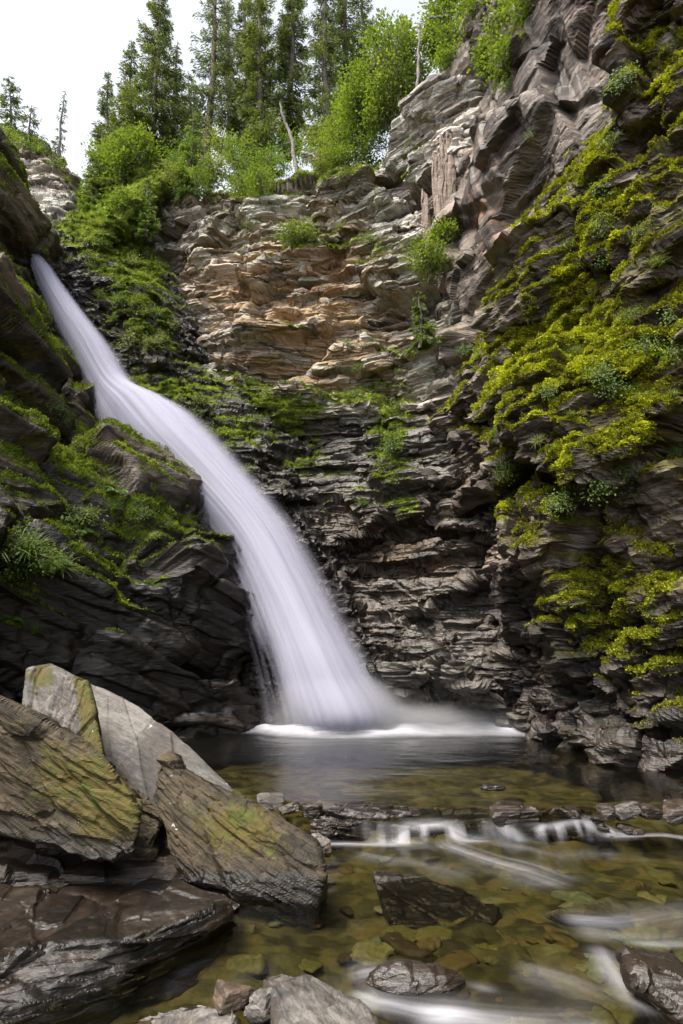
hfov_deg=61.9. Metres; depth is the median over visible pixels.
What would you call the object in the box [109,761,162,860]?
wedged rock
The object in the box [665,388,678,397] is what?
plant
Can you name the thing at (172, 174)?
rim shrub
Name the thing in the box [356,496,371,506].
cliff plant
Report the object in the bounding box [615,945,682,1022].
stream rock
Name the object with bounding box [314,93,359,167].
birch tree
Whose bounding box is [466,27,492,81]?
rowan bush
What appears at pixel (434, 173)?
rock splinter
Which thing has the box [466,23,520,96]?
rowan bush
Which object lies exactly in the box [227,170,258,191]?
rim shrub
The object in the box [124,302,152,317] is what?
spur plant
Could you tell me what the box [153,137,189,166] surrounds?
rim shrub
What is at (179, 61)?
spruce tree
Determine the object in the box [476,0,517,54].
rowan bush
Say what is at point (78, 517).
grass tuft
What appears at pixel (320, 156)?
rim shrub
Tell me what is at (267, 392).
cliff plant
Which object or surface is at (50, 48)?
sky
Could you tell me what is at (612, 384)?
plant
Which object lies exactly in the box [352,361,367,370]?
cliff plant
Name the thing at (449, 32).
rowan bush
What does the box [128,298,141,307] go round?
spur plant
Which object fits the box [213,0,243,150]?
spruce tree
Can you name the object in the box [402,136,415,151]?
cliff plant
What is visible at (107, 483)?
grass tuft
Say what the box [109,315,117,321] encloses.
spur plant
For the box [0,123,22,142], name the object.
outcrop plant
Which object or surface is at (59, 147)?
spruce tree
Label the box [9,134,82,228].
pale outcrop
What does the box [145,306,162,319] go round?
spur plant
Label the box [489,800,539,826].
ledge rock
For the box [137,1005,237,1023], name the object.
stream rock
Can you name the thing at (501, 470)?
plant
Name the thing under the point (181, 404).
fern
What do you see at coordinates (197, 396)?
fern
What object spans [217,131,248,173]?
rim shrub
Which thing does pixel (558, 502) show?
plant
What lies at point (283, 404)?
moss
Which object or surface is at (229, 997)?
stream rock
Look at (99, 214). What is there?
spur plant
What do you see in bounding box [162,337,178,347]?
spur plant
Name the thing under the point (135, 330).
spur plant
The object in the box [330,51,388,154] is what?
birch tree
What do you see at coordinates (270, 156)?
rim shrub
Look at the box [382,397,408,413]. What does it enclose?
cliff plant
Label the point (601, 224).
plant
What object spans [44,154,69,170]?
outcrop plant
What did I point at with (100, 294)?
spur plant
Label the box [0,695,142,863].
mossy boulder
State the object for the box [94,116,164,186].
birch tree
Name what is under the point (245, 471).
fern
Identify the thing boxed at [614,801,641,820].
ledge rock
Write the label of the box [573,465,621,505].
plant
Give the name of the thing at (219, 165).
rim shrub
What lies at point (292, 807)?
ledge rock
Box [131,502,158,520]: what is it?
grass tuft
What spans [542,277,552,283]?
plant
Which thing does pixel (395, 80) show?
birch tree
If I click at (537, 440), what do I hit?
plant
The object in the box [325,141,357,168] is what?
rim shrub
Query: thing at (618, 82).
plant
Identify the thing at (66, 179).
outcrop plant
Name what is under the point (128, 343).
spur plant
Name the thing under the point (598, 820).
ledge rock
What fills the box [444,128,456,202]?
rock splinter
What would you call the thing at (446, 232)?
birch sapling
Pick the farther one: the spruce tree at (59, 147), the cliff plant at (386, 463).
the spruce tree at (59, 147)
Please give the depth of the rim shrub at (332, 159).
16.96 m
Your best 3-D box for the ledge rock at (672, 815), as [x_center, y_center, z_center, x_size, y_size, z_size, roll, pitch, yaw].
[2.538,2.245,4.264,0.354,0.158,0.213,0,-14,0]
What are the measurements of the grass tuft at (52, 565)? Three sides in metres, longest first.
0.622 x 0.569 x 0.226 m
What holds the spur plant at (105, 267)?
on the waterfall chute
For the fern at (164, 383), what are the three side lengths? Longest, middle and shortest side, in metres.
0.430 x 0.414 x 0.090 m
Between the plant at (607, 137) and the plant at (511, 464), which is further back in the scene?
the plant at (511, 464)
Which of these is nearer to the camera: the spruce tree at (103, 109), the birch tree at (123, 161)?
the birch tree at (123, 161)
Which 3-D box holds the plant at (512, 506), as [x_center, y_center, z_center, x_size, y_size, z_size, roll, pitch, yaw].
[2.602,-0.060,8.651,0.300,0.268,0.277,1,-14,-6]
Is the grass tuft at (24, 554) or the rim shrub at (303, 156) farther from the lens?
the rim shrub at (303, 156)
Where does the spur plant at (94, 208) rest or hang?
on the waterfall chute
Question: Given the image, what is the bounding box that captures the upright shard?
[39,675,106,758]
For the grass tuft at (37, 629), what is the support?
on the cliff at (183, 653)
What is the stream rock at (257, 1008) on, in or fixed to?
in the stream water
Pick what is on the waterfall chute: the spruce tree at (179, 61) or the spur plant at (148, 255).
the spur plant at (148, 255)
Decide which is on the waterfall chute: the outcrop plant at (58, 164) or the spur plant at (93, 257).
the spur plant at (93, 257)
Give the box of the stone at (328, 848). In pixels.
[324,844,331,852]
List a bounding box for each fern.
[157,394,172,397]
[159,380,176,386]
[168,391,190,412]
[180,386,193,393]
[185,384,213,408]
[186,403,206,424]
[201,421,221,436]
[216,439,237,456]
[237,464,254,478]
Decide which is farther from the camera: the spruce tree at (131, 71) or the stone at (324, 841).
the spruce tree at (131, 71)
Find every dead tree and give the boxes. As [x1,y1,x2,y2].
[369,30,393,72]
[407,18,429,137]
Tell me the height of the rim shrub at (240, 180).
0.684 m
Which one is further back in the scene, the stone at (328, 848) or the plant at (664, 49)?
the plant at (664, 49)
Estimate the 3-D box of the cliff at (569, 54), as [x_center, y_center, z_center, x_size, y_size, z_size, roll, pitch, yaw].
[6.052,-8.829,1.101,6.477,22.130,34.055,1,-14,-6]
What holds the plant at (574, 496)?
on the cliff at (569, 54)
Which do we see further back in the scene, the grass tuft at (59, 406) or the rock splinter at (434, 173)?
the rock splinter at (434, 173)
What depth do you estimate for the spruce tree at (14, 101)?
21.53 m
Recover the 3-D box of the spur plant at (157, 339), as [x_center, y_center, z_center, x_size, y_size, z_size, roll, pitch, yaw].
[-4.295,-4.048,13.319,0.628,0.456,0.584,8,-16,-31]
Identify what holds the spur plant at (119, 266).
on the waterfall chute
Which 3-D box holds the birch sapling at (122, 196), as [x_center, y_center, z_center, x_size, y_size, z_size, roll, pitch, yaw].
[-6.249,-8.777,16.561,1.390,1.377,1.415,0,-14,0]
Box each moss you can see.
[0,128,257,641]
[3,128,81,191]
[33,158,304,500]
[156,76,493,544]
[426,0,682,742]
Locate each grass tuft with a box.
[0,527,41,560]
[0,533,40,584]
[0,614,25,623]
[1,516,44,564]
[1,525,63,565]
[2,314,22,326]
[2,538,79,574]
[4,553,63,580]
[23,621,47,634]
[32,551,89,577]
[32,552,72,575]
[35,245,53,254]
[35,554,74,572]
[47,397,69,414]
[53,412,75,427]
[60,499,108,529]
[66,348,75,356]
[70,525,93,536]
[81,505,97,515]
[95,476,116,486]
[99,499,123,509]
[103,484,129,494]
[117,566,127,574]
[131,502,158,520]
[146,530,161,539]
[155,513,177,530]
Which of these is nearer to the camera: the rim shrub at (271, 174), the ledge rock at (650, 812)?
the ledge rock at (650, 812)
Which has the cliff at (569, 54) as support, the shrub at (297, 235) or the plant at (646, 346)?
the plant at (646, 346)
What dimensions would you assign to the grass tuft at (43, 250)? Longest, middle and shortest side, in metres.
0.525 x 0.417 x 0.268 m
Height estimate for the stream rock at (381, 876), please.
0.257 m
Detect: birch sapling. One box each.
[98,184,146,227]
[242,156,280,201]
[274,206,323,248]
[398,222,455,284]
[422,215,462,249]
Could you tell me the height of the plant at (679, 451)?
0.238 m
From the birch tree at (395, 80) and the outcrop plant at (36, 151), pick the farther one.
the outcrop plant at (36, 151)
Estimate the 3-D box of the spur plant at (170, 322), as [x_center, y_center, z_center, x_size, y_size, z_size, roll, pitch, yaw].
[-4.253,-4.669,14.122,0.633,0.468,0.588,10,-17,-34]
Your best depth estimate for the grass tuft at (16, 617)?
7.04 m
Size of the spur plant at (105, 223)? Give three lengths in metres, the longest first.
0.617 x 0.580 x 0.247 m
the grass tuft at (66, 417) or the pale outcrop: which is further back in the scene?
the pale outcrop
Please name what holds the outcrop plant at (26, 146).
on the pale outcrop
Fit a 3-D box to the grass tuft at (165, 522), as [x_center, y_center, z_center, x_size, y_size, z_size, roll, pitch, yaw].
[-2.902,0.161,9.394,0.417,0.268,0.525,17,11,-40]
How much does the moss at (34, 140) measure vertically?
10.139 m
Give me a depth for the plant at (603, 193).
7.29 m
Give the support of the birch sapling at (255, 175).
on the back cliff at (427, 612)
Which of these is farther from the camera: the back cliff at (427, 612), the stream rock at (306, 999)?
the back cliff at (427, 612)
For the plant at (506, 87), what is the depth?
10.32 m
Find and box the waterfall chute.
[31,159,423,724]
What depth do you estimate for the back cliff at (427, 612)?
13.41 m
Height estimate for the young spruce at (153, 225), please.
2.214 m
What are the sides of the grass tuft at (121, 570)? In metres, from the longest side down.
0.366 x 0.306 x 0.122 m
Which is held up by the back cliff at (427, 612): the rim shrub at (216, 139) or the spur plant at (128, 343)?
the rim shrub at (216, 139)
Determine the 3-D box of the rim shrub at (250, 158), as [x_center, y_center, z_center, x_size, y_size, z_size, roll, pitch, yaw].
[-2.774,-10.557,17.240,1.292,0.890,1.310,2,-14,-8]
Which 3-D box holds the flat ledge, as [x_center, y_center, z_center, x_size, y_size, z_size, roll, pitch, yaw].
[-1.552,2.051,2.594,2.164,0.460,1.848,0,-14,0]
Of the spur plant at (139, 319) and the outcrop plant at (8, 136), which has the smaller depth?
the spur plant at (139, 319)
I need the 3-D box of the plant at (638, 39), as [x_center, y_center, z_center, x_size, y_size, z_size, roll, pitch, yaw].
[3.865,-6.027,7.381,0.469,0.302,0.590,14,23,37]
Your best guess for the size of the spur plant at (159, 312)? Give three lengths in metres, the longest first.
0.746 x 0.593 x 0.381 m
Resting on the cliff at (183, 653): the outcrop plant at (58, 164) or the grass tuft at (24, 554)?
the grass tuft at (24, 554)
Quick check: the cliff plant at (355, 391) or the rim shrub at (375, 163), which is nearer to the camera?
the cliff plant at (355, 391)
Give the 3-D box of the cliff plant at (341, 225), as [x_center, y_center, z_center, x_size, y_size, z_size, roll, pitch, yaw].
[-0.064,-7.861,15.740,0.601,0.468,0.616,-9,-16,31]
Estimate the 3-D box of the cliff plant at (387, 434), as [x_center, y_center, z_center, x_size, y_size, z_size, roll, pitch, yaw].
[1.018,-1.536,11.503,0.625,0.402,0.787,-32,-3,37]
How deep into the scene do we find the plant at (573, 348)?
7.27 m
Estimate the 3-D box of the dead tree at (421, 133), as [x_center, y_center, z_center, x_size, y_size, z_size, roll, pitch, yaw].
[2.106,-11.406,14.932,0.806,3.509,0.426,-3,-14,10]
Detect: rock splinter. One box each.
[421,188,434,255]
[431,151,439,216]
[438,133,444,211]
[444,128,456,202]
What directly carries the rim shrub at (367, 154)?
on the back cliff at (427, 612)
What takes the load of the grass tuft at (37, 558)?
on the cliff at (183, 653)
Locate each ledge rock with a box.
[257,792,284,810]
[278,801,301,814]
[301,801,322,817]
[310,802,419,836]
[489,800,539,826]
[540,805,613,837]
[551,806,580,818]
[596,803,616,819]
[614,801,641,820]
[616,822,643,835]
[639,803,662,819]
[662,798,682,825]
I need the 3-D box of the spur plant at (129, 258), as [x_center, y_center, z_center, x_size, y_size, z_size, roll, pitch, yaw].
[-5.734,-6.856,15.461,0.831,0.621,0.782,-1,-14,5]
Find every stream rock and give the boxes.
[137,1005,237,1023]
[212,979,250,1015]
[243,988,271,1022]
[247,988,255,1003]
[263,974,377,1023]
[366,958,465,995]
[373,870,424,889]
[481,784,505,790]
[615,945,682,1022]
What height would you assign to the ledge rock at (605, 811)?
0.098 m
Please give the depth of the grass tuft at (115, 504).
8.94 m
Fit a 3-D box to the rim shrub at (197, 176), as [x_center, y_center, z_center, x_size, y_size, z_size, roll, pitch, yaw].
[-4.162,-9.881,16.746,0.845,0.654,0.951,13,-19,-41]
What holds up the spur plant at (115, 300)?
on the waterfall chute
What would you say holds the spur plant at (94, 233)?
on the waterfall chute
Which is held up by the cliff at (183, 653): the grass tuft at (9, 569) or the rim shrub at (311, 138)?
the grass tuft at (9, 569)
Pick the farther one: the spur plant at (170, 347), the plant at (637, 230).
the spur plant at (170, 347)
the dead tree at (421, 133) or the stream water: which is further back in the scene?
the dead tree at (421, 133)
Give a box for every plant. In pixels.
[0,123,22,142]
[10,136,44,155]
[32,145,45,154]
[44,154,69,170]
[62,175,73,182]
[77,246,96,258]
[78,248,106,266]
[87,227,103,239]
[88,203,99,210]
[91,234,110,250]
[94,209,106,216]
[95,288,107,299]
[96,262,110,270]
[100,218,112,225]
[103,292,126,304]
[107,292,133,308]
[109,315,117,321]
[111,329,142,352]
[112,261,125,269]
[115,251,144,267]
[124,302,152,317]
[124,321,153,338]
[126,292,148,303]
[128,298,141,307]
[129,318,147,323]
[131,188,142,195]
[131,324,146,333]
[134,241,145,247]
[136,278,154,289]
[137,334,155,345]
[138,271,152,280]
[138,322,155,328]
[139,249,164,263]
[142,332,170,345]
[144,255,171,269]
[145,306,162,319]
[146,346,162,350]
[147,320,170,337]
[156,322,177,332]
[157,306,172,317]
[158,318,180,328]
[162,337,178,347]
[166,343,179,350]
[253,384,280,398]
[288,391,309,402]
[313,386,325,399]
[331,217,346,234]
[349,386,367,395]
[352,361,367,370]
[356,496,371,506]
[360,231,377,245]
[369,433,407,456]
[369,455,395,472]
[377,422,400,447]
[381,472,402,485]
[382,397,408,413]
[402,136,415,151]
[450,342,474,357]
[470,352,480,359]
[487,458,516,485]
[497,448,520,476]
[498,40,515,66]
[498,75,512,96]
[508,502,517,514]
[518,28,526,38]
[524,128,535,139]
[528,434,542,448]
[532,381,562,399]
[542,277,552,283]
[542,488,579,516]
[555,486,581,514]
[559,236,575,250]
[563,344,586,356]
[566,408,584,416]
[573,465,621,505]
[580,176,617,200]
[580,355,616,392]
[584,205,620,238]
[590,244,611,270]
[593,369,640,399]
[596,128,622,149]
[603,59,639,96]
[609,303,650,325]
[611,459,641,481]
[619,386,651,405]
[623,218,654,245]
[623,329,669,359]
[630,32,651,43]
[641,251,668,266]
[649,41,674,56]
[650,339,682,373]
[655,301,677,327]
[662,439,682,459]
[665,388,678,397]
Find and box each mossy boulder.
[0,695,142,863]
[153,751,327,903]
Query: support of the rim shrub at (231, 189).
on the forest floor
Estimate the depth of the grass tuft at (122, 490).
9.08 m
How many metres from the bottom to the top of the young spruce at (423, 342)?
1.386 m
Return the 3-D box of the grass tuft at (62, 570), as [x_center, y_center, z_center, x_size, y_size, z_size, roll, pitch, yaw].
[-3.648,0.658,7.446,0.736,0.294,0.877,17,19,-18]
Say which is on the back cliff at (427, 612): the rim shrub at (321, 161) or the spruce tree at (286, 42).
the rim shrub at (321, 161)
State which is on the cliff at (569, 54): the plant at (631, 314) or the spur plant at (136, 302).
the plant at (631, 314)
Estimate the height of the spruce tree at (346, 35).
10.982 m
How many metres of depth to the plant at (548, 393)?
6.76 m
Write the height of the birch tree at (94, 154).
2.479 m
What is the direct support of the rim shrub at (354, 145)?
on the back cliff at (427, 612)
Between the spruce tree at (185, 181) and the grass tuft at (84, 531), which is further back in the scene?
the spruce tree at (185, 181)
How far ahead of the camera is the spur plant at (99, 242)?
15.36 m
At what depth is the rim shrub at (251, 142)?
19.09 m
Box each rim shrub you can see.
[152,154,191,184]
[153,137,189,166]
[186,160,212,193]
[192,144,237,183]
[200,115,243,164]
[211,171,256,193]
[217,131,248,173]
[222,162,253,196]
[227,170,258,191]
[228,142,270,177]
[235,120,278,160]
[252,138,290,174]
[255,162,279,188]
[266,121,312,156]
[270,151,298,178]
[287,139,321,169]
[295,116,330,152]
[306,141,333,171]
[308,151,332,178]
[311,131,349,165]
[314,143,344,170]
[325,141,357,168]
[333,123,369,163]
[342,130,378,164]
[343,155,381,166]
[354,123,389,161]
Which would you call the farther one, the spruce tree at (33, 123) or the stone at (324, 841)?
the spruce tree at (33, 123)
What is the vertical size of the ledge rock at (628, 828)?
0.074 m
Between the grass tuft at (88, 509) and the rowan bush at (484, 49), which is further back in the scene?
the rowan bush at (484, 49)
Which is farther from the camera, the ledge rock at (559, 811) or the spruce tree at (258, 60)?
the spruce tree at (258, 60)
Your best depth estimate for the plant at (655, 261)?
6.46 m
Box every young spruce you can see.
[76,154,102,212]
[131,178,161,244]
[402,290,441,357]
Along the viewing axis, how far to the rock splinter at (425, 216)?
12.94 m
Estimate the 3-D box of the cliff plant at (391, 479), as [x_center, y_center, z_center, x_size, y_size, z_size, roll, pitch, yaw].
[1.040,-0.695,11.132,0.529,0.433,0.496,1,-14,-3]
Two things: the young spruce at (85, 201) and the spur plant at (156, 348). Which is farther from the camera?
the young spruce at (85, 201)
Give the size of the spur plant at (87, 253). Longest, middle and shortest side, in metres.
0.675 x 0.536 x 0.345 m
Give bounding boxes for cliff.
[0,127,277,737]
[137,70,545,730]
[427,0,682,770]
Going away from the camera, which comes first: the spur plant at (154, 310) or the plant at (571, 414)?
the plant at (571, 414)
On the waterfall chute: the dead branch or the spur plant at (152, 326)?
the spur plant at (152, 326)
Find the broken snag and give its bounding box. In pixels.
[279,101,298,172]
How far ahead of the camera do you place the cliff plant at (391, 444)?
11.16 m
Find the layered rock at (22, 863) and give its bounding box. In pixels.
[0,825,186,887]
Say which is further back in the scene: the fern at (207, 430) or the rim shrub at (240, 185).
the rim shrub at (240, 185)
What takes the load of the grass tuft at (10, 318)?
on the cliff at (183, 653)
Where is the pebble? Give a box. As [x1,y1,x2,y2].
[35,843,47,847]
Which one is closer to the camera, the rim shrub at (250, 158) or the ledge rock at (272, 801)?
the ledge rock at (272, 801)
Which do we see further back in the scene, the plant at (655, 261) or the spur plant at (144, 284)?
the spur plant at (144, 284)
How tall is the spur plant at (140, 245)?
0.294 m
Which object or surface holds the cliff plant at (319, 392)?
on the back cliff at (427, 612)
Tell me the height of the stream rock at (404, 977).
0.152 m
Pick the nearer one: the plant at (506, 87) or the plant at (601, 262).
the plant at (601, 262)
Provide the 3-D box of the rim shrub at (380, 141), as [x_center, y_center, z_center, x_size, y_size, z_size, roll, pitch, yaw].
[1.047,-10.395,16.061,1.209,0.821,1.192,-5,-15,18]
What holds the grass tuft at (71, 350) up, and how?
on the cliff at (183, 653)
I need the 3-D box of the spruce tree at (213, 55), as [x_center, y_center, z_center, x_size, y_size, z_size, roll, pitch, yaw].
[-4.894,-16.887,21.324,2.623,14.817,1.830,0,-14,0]
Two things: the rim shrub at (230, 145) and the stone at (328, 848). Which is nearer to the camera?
the stone at (328, 848)
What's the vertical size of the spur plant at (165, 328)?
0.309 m
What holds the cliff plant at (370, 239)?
on the back cliff at (427, 612)
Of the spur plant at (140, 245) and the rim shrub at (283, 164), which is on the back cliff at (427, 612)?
the rim shrub at (283, 164)
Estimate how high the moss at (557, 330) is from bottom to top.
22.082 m
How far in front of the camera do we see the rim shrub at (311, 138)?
19.19 m
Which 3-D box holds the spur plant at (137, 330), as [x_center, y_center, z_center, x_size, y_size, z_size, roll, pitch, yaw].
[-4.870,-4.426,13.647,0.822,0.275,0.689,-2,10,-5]
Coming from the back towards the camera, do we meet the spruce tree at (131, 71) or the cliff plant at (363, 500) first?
the spruce tree at (131, 71)
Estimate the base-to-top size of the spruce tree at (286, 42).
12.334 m
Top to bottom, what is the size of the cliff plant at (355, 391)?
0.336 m
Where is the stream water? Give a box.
[14,719,682,1023]
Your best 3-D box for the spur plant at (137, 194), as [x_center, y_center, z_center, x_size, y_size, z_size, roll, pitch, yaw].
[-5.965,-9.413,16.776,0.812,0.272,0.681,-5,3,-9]
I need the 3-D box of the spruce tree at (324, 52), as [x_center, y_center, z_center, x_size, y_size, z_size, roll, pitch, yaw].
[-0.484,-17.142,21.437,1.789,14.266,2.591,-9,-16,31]
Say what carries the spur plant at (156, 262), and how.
on the waterfall chute
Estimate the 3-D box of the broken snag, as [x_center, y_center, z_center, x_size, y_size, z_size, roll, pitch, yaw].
[-1.560,-11.305,17.496,0.769,2.959,0.271,1,-14,-6]
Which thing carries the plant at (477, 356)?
on the cliff at (569, 54)
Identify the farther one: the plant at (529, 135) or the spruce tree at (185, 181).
the spruce tree at (185, 181)
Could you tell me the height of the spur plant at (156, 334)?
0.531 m
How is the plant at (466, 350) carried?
attached to the cliff at (569, 54)
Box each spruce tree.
[0,74,27,135]
[12,105,47,139]
[50,91,67,155]
[86,70,116,173]
[100,0,192,161]
[104,39,139,168]
[158,41,189,194]
[165,71,212,172]
[166,118,214,205]
[175,0,240,191]
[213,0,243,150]
[225,0,256,147]
[225,0,287,193]
[269,0,312,161]
[299,0,352,171]
[321,0,366,109]
[340,0,382,147]
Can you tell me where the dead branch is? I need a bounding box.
[429,2,463,18]
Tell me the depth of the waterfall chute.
12.30 m
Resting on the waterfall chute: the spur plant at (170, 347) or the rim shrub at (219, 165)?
the spur plant at (170, 347)
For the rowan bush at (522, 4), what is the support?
on the cliff at (569, 54)
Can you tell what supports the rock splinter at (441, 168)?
attached to the back cliff at (427, 612)
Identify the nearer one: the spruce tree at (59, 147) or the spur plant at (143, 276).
the spur plant at (143, 276)
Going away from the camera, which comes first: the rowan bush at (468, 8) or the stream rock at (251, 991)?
the stream rock at (251, 991)
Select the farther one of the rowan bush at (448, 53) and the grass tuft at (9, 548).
the rowan bush at (448, 53)
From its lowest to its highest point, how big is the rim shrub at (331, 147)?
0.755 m
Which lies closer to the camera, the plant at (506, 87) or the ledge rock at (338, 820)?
the ledge rock at (338, 820)
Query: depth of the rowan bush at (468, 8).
13.17 m
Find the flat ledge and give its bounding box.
[0,875,239,1023]
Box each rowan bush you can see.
[420,3,462,61]
[428,34,462,72]
[450,0,488,49]
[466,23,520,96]
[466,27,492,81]
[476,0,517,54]
[488,0,537,28]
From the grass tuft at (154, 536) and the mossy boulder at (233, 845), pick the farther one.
the grass tuft at (154, 536)
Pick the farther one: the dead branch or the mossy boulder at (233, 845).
the dead branch
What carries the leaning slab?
on the layered rock at (22, 863)
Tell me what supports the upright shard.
on the mossy boulder at (63, 789)
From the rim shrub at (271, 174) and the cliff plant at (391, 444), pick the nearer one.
the cliff plant at (391, 444)
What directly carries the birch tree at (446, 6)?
on the cliff at (569, 54)
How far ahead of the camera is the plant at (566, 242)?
7.60 m
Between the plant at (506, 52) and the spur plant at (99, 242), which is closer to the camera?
the plant at (506, 52)
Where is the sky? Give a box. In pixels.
[0,0,458,200]
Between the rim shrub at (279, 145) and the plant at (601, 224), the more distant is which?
the rim shrub at (279, 145)
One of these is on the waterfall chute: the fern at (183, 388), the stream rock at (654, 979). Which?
the fern at (183, 388)
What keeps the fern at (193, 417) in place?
on the waterfall chute
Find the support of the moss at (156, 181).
on the waterfall chute
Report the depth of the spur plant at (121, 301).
13.99 m
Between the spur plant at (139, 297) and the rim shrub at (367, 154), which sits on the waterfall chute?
the spur plant at (139, 297)
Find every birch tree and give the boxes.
[77,135,119,186]
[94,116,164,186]
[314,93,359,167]
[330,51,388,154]
[337,7,441,151]
[412,0,472,73]
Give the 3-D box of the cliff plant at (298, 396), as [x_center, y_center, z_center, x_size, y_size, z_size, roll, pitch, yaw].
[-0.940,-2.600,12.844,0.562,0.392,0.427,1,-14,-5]
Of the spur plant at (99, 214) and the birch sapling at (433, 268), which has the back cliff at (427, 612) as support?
the birch sapling at (433, 268)
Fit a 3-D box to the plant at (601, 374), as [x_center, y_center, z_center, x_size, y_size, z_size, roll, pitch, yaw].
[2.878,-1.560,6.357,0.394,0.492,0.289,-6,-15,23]
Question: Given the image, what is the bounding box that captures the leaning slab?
[22,664,233,824]
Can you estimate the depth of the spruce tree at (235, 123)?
22.02 m
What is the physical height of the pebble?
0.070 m
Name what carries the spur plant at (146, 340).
on the waterfall chute
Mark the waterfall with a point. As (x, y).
(326, 687)
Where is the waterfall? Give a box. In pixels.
[31,254,383,732]
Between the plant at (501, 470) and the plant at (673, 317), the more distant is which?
the plant at (501, 470)
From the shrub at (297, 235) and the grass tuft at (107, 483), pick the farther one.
the shrub at (297, 235)
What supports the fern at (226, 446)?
on the waterfall chute
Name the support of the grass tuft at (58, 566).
on the cliff at (183, 653)
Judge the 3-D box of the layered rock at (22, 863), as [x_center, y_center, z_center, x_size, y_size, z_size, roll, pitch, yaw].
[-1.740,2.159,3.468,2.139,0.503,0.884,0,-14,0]
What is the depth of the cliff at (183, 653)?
8.74 m
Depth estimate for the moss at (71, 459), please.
9.14 m
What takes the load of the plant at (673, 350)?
on the cliff at (569, 54)
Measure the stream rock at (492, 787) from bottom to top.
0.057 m
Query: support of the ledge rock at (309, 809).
on the ledge rock at (338, 820)
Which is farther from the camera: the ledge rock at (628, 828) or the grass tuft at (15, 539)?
the grass tuft at (15, 539)
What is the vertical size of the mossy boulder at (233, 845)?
0.839 m
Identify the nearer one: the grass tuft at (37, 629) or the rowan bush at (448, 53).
the grass tuft at (37, 629)
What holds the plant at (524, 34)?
on the cliff at (569, 54)
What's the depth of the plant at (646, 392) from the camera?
6.18 m
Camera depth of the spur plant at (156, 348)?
13.30 m
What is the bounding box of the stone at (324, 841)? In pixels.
[312,833,330,853]
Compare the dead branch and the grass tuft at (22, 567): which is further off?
the dead branch
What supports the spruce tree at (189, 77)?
on the forest floor

